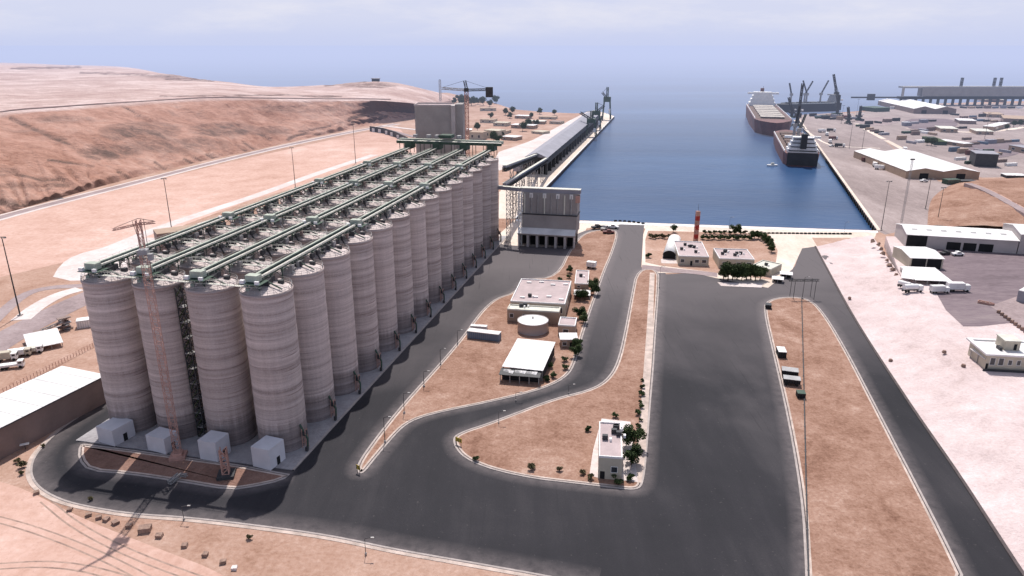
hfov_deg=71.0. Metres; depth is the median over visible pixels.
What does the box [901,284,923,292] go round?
tank lorry
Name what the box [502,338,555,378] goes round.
open shed
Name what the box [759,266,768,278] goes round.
shade tree
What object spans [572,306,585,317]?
shade tree
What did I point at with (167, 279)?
roof walkway
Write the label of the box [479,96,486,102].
shade tree
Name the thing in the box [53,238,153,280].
white pad
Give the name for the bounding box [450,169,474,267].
grain silo
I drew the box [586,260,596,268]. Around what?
parked truck
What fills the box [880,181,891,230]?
lamp mast
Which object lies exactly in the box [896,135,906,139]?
shipping container
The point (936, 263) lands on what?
door
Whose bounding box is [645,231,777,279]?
compound soil
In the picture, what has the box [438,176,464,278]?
grain silo
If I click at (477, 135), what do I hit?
headland house
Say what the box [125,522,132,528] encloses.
stone block
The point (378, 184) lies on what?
roof walkway
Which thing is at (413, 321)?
pipe rig
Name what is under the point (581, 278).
store block
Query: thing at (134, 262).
grain silo
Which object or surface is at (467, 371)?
island
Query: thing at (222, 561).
stone block
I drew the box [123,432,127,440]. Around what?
door
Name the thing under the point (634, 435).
shade tree
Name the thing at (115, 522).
stone block
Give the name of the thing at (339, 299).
grain silo
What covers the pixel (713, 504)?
asphalt road
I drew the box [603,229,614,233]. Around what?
pickup truck
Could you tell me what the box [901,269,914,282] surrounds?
narrow canopy
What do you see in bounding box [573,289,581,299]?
shade tree
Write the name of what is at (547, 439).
island
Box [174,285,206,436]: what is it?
hoist tower
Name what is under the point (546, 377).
leafy shrub
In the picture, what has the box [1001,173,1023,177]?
port store
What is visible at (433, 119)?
head tower
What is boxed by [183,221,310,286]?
conveyor gallery
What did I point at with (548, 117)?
headland house
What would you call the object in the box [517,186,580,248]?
loading building
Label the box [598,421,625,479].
guard house
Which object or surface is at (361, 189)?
roof walkway
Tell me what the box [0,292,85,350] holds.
haul road
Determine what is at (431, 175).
grain silo
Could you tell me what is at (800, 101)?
harbour crane
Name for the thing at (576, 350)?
shade tree
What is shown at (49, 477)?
road dust
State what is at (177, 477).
lattice boom
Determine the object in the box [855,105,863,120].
harbour crane
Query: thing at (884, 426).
island east drain
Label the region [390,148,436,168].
conveyor gallery
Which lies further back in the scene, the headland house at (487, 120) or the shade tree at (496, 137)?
the headland house at (487, 120)
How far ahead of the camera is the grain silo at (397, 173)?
349.03 m
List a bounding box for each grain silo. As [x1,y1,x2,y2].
[80,264,156,432]
[126,248,175,271]
[131,268,206,439]
[166,234,211,254]
[174,251,224,275]
[184,272,257,446]
[202,222,242,239]
[211,237,256,257]
[224,255,273,367]
[230,211,269,226]
[239,276,308,452]
[242,224,284,257]
[256,201,290,226]
[257,240,302,279]
[270,213,307,237]
[275,258,334,422]
[280,193,311,215]
[286,227,327,260]
[294,203,330,228]
[301,185,329,197]
[305,243,359,395]
[311,215,348,242]
[316,194,349,206]
[321,178,347,190]
[331,229,380,372]
[334,205,369,218]
[337,172,364,181]
[337,186,366,199]
[354,166,379,174]
[354,196,386,210]
[355,179,381,190]
[356,218,398,351]
[369,161,392,170]
[370,173,396,183]
[373,188,402,201]
[376,207,414,333]
[380,156,401,163]
[388,167,409,176]
[390,181,416,193]
[393,198,428,317]
[394,151,412,159]
[400,162,420,176]
[402,174,428,185]
[409,157,430,171]
[409,190,441,303]
[420,168,440,178]
[424,152,440,165]
[425,182,453,290]
[430,163,451,178]
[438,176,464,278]
[442,158,461,166]
[450,153,469,161]
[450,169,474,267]
[462,164,482,258]
[472,159,491,249]
[481,154,498,241]
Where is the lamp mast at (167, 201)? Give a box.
[161,178,171,226]
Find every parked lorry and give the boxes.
[0,350,18,361]
[0,358,24,370]
[7,347,31,358]
[20,344,43,354]
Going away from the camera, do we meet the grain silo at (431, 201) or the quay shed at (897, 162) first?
the grain silo at (431, 201)
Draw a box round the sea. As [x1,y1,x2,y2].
[0,46,1023,229]
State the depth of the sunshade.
265.57 m
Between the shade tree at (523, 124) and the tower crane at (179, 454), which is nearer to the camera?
the tower crane at (179, 454)
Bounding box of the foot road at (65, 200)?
[0,124,395,218]
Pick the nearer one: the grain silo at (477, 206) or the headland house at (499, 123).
the grain silo at (477, 206)
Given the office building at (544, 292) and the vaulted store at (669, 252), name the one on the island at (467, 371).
the office building at (544, 292)
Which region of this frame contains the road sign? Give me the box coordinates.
[455,437,461,443]
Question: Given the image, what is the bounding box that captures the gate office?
[755,260,781,276]
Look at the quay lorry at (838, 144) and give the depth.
770.40 m
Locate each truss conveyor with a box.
[502,154,537,221]
[502,158,548,221]
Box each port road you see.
[879,139,1023,156]
[910,126,1023,132]
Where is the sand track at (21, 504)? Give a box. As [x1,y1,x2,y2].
[0,482,208,575]
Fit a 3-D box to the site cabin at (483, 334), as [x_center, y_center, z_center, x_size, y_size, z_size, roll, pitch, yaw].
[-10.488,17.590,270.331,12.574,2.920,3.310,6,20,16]
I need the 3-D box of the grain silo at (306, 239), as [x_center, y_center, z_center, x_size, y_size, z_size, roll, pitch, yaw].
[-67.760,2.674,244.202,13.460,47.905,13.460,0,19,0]
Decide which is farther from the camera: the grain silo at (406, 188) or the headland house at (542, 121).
the headland house at (542, 121)
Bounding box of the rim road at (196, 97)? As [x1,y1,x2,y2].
[0,97,390,111]
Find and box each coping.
[516,116,613,217]
[516,219,877,232]
[800,120,879,229]
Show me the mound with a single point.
(961, 205)
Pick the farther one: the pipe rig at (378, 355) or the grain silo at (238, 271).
the pipe rig at (378, 355)
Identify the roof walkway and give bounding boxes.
[93,271,261,287]
[137,253,295,268]
[177,238,323,251]
[211,225,349,236]
[239,214,370,224]
[268,204,389,213]
[291,195,406,203]
[312,187,421,194]
[329,180,433,186]
[346,173,441,179]
[362,167,457,173]
[375,162,468,167]
[391,157,475,162]
[401,152,486,157]
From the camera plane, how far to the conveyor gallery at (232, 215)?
270.76 m
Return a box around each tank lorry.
[897,280,912,286]
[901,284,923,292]
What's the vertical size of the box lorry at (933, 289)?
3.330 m
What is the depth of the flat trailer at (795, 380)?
232.99 m
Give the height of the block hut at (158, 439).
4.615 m
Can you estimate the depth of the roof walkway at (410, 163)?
363.76 m
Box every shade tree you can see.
[467,96,475,105]
[474,122,479,130]
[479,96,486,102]
[490,131,497,140]
[492,95,499,101]
[493,134,502,140]
[518,121,527,130]
[566,265,572,272]
[569,343,582,355]
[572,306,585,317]
[572,338,581,346]
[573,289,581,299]
[579,311,587,322]
[580,289,588,300]
[587,277,599,283]
[588,282,600,293]
[622,424,646,445]
[622,443,643,464]
[670,224,677,230]
[718,269,727,279]
[719,261,736,280]
[727,263,739,279]
[729,224,741,232]
[736,266,742,279]
[739,262,754,279]
[746,264,758,279]
[748,230,756,237]
[750,265,763,280]
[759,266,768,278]
[762,234,770,240]
[764,237,773,242]
[768,243,775,251]
[929,138,935,145]
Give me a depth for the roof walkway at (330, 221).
250.95 m
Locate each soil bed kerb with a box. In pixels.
[78,444,289,489]
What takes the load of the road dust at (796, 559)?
on the asphalt road at (713, 504)
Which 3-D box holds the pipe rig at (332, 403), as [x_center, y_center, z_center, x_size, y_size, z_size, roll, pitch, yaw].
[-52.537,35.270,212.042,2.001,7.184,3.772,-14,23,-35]
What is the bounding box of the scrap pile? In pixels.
[55,315,72,330]
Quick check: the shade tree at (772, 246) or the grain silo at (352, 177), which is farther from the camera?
the shade tree at (772, 246)
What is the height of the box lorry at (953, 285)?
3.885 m
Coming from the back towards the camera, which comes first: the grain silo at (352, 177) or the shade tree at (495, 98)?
the shade tree at (495, 98)
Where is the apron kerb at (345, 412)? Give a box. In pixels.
[292,236,507,469]
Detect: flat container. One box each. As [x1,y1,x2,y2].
[470,324,486,329]
[765,302,771,308]
[942,178,960,183]
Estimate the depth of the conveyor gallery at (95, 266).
214.05 m
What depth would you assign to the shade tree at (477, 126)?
910.66 m
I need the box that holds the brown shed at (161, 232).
[153,224,201,251]
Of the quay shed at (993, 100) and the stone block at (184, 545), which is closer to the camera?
the stone block at (184, 545)
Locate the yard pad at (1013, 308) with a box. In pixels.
[991,297,1023,326]
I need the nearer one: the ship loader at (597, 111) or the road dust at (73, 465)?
the road dust at (73, 465)
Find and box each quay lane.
[794,120,866,147]
[859,126,902,148]
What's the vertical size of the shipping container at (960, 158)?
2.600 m
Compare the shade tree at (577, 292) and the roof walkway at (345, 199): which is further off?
the shade tree at (577, 292)
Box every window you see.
[611,466,617,472]
[989,358,995,364]
[998,358,1004,365]
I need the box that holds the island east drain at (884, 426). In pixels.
[765,297,959,575]
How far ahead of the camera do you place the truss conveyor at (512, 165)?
473.51 m
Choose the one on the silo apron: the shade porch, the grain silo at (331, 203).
the grain silo at (331, 203)
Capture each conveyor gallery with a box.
[77,216,225,277]
[129,218,266,281]
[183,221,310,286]
[218,181,317,224]
[238,224,354,290]
[259,182,352,226]
[302,184,387,229]
[311,163,366,186]
[345,164,397,188]
[346,186,424,231]
[361,146,410,167]
[380,165,428,189]
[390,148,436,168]
[416,166,459,192]
[422,148,462,169]
[452,149,491,170]
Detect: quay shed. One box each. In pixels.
[853,148,979,179]
[878,99,956,113]
[977,99,1003,101]
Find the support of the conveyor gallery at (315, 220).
on the grain silo at (329, 227)
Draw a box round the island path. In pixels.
[633,273,654,482]
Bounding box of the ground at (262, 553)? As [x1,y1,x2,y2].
[0,93,1023,575]
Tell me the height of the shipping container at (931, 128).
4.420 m
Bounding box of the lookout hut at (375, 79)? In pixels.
[371,78,379,81]
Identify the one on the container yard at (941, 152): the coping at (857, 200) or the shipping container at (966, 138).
the shipping container at (966, 138)
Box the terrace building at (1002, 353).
[966,334,1023,372]
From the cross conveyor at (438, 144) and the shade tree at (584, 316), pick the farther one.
the cross conveyor at (438, 144)
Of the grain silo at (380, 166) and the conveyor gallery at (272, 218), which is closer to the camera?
the conveyor gallery at (272, 218)
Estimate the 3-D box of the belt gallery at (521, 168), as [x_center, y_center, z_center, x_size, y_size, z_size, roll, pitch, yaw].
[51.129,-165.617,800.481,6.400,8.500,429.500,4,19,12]
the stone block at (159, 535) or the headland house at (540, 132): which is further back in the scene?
the headland house at (540, 132)
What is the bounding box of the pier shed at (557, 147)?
[525,110,602,174]
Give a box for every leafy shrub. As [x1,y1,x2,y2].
[16,461,27,466]
[527,463,535,468]
[543,375,549,380]
[588,473,593,479]
[614,478,623,484]
[626,473,634,480]
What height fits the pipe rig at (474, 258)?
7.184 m
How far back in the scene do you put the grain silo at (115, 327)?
197.59 m
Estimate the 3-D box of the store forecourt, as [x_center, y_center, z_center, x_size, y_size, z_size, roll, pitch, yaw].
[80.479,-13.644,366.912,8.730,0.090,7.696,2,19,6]
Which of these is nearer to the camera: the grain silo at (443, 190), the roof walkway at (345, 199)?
the roof walkway at (345, 199)
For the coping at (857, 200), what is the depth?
547.63 m
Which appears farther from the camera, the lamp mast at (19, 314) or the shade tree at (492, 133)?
the shade tree at (492, 133)
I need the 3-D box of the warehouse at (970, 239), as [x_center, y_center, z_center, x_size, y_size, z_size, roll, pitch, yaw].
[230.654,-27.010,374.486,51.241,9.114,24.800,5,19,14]
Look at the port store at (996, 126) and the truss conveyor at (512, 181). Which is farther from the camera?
the port store at (996, 126)
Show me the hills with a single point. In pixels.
(49, 153)
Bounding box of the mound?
[927,178,1023,226]
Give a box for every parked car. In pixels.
[939,250,950,254]
[951,251,964,255]
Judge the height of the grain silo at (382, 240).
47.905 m
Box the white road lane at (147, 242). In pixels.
[110,175,341,256]
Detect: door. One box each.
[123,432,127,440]
[600,471,604,478]
[911,258,926,266]
[926,259,941,268]
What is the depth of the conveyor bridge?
395.54 m
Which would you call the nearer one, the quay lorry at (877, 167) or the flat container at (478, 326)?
the flat container at (478, 326)
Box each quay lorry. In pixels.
[834,143,844,146]
[874,164,884,169]
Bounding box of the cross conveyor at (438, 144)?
[396,134,503,155]
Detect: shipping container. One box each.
[859,124,869,127]
[878,132,889,134]
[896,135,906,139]
[902,122,911,125]
[911,131,920,134]
[919,119,928,122]
[927,127,935,130]
[948,147,959,151]
[954,157,966,159]
[957,148,968,152]
[961,137,971,139]
[985,139,997,143]
[999,149,1011,152]
[1004,162,1017,165]
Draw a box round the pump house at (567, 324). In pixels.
[558,317,576,335]
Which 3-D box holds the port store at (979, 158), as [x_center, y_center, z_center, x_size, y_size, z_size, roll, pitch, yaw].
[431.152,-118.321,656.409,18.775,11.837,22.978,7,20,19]
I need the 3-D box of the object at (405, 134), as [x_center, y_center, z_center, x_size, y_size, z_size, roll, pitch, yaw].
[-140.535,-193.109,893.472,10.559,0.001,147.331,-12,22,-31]
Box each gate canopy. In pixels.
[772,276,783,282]
[780,271,792,278]
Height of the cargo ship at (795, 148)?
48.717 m
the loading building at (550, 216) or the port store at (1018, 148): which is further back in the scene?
the port store at (1018, 148)
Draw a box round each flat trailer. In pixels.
[781,366,798,375]
[783,374,800,386]
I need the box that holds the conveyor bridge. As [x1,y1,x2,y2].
[497,185,520,241]
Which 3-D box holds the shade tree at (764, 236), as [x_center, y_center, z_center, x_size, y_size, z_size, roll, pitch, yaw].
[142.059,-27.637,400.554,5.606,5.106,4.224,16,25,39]
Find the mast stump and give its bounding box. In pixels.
[216,446,235,480]
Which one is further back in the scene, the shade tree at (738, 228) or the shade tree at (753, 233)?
the shade tree at (738, 228)
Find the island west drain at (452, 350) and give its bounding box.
[359,233,616,471]
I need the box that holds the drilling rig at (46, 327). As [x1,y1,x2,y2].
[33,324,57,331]
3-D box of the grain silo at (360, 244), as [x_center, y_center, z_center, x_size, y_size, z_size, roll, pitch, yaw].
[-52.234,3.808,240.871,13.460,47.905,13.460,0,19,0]
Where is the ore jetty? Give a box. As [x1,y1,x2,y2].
[851,78,1023,104]
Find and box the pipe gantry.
[789,278,819,297]
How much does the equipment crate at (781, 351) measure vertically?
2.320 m
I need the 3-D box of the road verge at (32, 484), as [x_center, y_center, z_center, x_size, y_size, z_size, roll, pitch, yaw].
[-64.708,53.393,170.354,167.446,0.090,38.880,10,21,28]
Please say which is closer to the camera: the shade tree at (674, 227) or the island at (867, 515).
the island at (867, 515)
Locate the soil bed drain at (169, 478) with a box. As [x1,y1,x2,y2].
[80,446,283,487]
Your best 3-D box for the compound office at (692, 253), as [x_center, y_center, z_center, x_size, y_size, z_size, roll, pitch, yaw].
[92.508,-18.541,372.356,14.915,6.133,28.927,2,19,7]
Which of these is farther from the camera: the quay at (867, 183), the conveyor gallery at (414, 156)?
the quay at (867, 183)
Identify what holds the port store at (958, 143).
on the container yard at (941, 152)
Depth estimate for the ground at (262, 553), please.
169.15 m
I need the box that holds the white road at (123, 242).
[101,155,376,249]
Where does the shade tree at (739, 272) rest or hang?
on the ground at (262, 553)
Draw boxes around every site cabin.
[76,317,89,328]
[467,328,500,341]
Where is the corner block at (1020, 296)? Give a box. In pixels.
[1016,287,1023,302]
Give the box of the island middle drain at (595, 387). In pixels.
[455,271,657,487]
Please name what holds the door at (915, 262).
in the warehouse at (913, 256)
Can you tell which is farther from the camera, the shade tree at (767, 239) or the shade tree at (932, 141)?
the shade tree at (932, 141)
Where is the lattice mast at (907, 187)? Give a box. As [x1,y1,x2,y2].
[900,159,914,222]
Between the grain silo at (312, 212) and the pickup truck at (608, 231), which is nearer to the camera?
the grain silo at (312, 212)
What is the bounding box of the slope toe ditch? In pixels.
[815,246,1023,575]
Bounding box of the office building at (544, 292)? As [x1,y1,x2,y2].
[510,278,570,316]
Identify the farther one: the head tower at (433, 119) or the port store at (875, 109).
the port store at (875, 109)
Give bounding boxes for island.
[362,230,614,467]
[458,270,655,485]
[768,298,954,575]
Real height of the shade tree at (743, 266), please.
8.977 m
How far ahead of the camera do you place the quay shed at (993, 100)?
1368.08 m
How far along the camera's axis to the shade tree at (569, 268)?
347.14 m
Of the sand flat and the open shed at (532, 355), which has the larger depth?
the open shed at (532, 355)
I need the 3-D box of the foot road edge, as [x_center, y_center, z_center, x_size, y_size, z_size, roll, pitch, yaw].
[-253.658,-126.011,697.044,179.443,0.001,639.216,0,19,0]
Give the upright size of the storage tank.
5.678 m
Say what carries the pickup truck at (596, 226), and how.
on the road dust at (350, 472)
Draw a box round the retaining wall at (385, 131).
[369,126,407,138]
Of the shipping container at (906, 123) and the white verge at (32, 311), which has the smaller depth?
the white verge at (32, 311)
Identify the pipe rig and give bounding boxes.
[299,424,308,451]
[328,395,336,420]
[353,371,360,393]
[375,349,381,370]
[394,330,400,350]
[411,314,416,332]
[426,299,431,316]
[439,286,444,302]
[451,274,456,289]
[462,263,466,278]
[472,253,476,267]
[481,244,485,258]
[490,237,493,249]
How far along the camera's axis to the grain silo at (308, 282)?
203.86 m
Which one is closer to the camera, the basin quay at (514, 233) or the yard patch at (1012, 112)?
the basin quay at (514, 233)
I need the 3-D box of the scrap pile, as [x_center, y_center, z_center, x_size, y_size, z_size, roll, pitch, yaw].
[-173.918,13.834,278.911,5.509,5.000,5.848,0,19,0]
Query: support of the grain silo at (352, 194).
on the silo apron
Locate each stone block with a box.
[33,489,39,494]
[95,514,101,519]
[102,516,110,522]
[111,519,119,525]
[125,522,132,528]
[137,523,151,534]
[155,532,163,538]
[181,542,187,548]
[201,551,208,557]
[219,558,226,564]
[231,565,237,570]
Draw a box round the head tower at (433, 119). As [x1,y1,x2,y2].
[414,102,465,155]
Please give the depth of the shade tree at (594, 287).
316.39 m
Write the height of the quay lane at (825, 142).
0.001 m
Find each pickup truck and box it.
[591,224,601,229]
[600,225,609,229]
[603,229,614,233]
[608,224,618,228]
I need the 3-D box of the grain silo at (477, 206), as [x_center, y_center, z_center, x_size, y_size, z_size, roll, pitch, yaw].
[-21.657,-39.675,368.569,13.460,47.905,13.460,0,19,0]
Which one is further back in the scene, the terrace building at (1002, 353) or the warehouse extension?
the warehouse extension
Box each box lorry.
[929,284,949,293]
[946,281,970,291]
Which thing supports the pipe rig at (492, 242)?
on the silo apron
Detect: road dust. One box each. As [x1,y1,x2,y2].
[33,403,601,575]
[63,442,298,497]
[343,229,623,480]
[440,267,666,498]
[755,294,980,575]
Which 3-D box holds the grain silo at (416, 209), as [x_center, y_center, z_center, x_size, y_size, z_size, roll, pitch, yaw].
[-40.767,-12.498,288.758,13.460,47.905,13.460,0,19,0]
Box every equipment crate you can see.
[776,346,786,357]
[796,390,805,398]
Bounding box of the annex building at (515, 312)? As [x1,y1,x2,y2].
[507,303,560,323]
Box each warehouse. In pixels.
[0,366,105,459]
[892,246,944,268]
[894,223,1019,253]
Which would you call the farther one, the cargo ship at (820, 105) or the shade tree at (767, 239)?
the cargo ship at (820, 105)
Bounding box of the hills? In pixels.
[0,63,452,213]
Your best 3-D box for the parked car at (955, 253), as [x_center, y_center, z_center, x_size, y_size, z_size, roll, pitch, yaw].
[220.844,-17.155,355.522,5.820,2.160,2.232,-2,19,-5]
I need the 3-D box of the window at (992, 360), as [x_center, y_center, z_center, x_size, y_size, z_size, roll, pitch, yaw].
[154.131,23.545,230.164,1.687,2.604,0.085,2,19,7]
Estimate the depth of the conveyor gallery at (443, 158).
372.14 m
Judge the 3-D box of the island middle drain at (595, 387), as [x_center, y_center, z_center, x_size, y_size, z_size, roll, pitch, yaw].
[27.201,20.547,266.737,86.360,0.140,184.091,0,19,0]
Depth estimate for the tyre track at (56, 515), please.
159.62 m
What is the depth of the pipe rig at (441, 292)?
307.75 m
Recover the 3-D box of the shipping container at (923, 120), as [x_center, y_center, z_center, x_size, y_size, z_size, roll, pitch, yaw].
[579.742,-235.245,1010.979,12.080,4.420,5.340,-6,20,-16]
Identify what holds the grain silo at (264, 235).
on the silo apron
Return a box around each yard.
[496,111,589,169]
[854,103,1023,177]
[930,248,1023,325]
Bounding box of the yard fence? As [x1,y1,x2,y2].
[0,343,93,391]
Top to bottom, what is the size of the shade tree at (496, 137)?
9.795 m
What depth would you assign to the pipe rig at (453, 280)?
323.78 m
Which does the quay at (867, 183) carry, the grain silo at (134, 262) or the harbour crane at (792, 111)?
the harbour crane at (792, 111)
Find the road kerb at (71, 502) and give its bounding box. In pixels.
[30,417,548,575]
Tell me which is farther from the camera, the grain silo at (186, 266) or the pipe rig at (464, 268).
the pipe rig at (464, 268)
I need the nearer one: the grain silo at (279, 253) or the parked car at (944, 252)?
the grain silo at (279, 253)
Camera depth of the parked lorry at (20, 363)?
245.77 m
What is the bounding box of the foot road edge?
[0,124,388,215]
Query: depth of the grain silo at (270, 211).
272.89 m
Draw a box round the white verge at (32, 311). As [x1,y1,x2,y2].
[11,288,82,319]
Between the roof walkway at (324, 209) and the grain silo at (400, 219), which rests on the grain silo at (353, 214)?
the roof walkway at (324, 209)
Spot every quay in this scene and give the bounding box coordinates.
[499,220,875,247]
[799,113,951,234]
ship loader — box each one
[579,111,596,136]
[593,103,604,129]
[602,87,610,118]
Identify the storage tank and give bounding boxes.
[517,314,548,335]
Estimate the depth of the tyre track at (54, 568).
152.32 m
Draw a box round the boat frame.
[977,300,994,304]
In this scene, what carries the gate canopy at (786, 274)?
on the compound paving
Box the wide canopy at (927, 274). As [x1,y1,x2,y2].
[900,266,950,284]
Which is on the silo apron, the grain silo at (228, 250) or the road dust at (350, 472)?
the grain silo at (228, 250)
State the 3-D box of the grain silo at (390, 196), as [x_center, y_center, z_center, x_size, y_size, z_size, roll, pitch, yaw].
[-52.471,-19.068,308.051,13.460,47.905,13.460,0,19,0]
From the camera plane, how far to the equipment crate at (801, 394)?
224.68 m
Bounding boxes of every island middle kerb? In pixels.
[453,269,658,489]
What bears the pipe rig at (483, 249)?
on the silo apron
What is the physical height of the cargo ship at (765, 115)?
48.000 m
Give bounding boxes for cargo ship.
[746,86,791,135]
[773,106,820,166]
[775,80,841,111]
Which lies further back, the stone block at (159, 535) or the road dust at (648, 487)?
the road dust at (648, 487)
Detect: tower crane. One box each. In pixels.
[112,218,187,461]
[441,80,492,155]
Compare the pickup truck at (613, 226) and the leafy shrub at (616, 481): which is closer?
the leafy shrub at (616, 481)
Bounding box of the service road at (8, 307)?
[0,284,81,320]
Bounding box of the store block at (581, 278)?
[574,270,588,288]
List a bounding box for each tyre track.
[0,516,150,575]
[0,523,132,575]
[0,561,129,575]
[0,567,101,575]
[40,502,179,575]
[50,500,202,575]
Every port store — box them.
[862,106,889,111]
[922,136,946,144]
[935,126,957,132]
[942,139,973,146]
[954,118,976,123]
[960,179,975,182]
[969,128,993,134]
[969,150,999,166]
[983,112,1003,117]
[983,122,1009,130]
[1001,115,1023,124]
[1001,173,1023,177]
[1008,145,1023,152]
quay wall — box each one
[517,118,613,218]
[799,121,873,229]
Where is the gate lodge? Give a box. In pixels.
[559,333,577,346]
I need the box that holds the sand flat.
[0,503,222,575]
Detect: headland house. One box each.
[469,130,486,139]
[480,107,495,110]
[480,118,497,122]
[484,129,505,137]
[493,121,510,125]
[501,135,521,140]
[511,123,537,128]
[514,115,531,118]
[531,120,546,123]
[531,130,549,133]
[539,116,557,118]
[549,120,563,123]
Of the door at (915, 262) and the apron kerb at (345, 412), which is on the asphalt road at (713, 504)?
the apron kerb at (345, 412)
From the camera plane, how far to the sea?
2011.82 m
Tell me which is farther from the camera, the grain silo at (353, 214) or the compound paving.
the compound paving
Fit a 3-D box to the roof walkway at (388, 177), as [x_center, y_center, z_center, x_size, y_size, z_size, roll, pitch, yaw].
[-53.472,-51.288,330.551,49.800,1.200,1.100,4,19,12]
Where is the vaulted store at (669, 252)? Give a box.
[662,234,680,258]
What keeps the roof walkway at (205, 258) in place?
on the grain silo at (238, 271)
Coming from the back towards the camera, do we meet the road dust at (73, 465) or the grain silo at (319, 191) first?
the grain silo at (319, 191)
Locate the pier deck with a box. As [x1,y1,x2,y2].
[499,112,612,218]
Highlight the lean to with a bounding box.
[499,368,541,384]
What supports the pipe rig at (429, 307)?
on the silo apron
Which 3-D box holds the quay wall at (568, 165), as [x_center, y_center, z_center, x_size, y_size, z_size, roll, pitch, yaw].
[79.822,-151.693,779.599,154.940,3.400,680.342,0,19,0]
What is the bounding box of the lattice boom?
[167,473,187,484]
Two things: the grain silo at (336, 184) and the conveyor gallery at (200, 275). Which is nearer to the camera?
the conveyor gallery at (200, 275)
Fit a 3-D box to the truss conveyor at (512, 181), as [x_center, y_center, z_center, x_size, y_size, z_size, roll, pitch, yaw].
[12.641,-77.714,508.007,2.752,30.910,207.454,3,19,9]
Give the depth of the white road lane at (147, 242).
395.93 m
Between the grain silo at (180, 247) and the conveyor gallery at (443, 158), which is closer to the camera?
the grain silo at (180, 247)
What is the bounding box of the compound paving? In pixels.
[642,226,816,287]
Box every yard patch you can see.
[857,117,898,125]
[906,118,957,128]
[968,140,1023,157]
[980,109,1023,119]
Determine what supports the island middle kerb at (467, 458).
on the asphalt road at (713, 504)
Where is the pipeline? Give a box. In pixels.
[801,298,809,575]
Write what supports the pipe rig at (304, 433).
on the silo apron
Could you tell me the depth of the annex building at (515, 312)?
286.01 m
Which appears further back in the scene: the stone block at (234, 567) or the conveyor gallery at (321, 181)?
the conveyor gallery at (321, 181)
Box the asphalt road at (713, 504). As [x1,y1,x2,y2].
[57,224,1021,575]
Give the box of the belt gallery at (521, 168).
[513,163,525,172]
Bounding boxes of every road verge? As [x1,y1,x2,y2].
[0,124,397,220]
[25,425,537,575]
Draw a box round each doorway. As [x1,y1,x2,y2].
[906,235,927,246]
[919,173,928,178]
[946,242,960,249]
[956,174,965,178]
[962,243,976,250]
[978,244,993,251]
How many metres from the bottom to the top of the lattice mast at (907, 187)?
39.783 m
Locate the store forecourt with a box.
[661,259,676,263]
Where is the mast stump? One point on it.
(227, 473)
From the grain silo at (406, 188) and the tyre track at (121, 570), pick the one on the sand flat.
the tyre track at (121, 570)
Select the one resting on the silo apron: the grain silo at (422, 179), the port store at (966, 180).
the grain silo at (422, 179)
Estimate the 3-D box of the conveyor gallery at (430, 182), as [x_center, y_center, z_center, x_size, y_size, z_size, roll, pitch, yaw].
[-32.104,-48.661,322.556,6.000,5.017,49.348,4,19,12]
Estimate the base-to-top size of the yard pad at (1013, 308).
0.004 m
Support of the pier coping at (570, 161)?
on the pier deck
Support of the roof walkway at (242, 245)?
on the grain silo at (279, 253)
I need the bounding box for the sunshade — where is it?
[23,328,62,348]
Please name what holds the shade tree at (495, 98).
on the ground at (262, 553)
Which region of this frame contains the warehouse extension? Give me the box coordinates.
[1002,223,1023,253]
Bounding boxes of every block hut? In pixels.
[96,417,135,445]
[145,427,179,453]
[197,430,230,461]
[251,435,285,469]
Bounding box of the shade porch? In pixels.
[970,348,984,362]
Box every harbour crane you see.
[787,97,796,117]
[791,83,803,126]
[830,74,842,114]
[844,106,853,123]
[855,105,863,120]
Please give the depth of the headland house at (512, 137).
828.81 m
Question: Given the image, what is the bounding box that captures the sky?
[0,0,1023,45]
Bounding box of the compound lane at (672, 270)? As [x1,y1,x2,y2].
[642,265,716,276]
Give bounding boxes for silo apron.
[76,236,505,469]
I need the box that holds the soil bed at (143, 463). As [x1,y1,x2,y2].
[84,445,280,485]
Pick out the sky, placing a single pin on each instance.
(22, 22)
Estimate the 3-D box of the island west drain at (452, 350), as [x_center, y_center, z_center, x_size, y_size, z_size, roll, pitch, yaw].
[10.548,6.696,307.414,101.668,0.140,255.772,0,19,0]
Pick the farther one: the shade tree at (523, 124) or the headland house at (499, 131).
the shade tree at (523, 124)
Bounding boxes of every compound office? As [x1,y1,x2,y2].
[673,241,708,265]
[712,248,754,267]
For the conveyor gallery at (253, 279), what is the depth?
200.94 m
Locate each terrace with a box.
[0,126,415,276]
[884,236,1023,451]
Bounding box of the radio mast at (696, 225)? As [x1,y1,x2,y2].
[693,206,700,240]
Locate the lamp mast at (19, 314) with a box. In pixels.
[1,237,22,315]
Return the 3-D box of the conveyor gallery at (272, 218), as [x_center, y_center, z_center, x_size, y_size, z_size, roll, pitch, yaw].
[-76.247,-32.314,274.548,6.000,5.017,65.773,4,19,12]
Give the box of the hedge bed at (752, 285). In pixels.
[717,282,762,287]
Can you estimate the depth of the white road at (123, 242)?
490.77 m

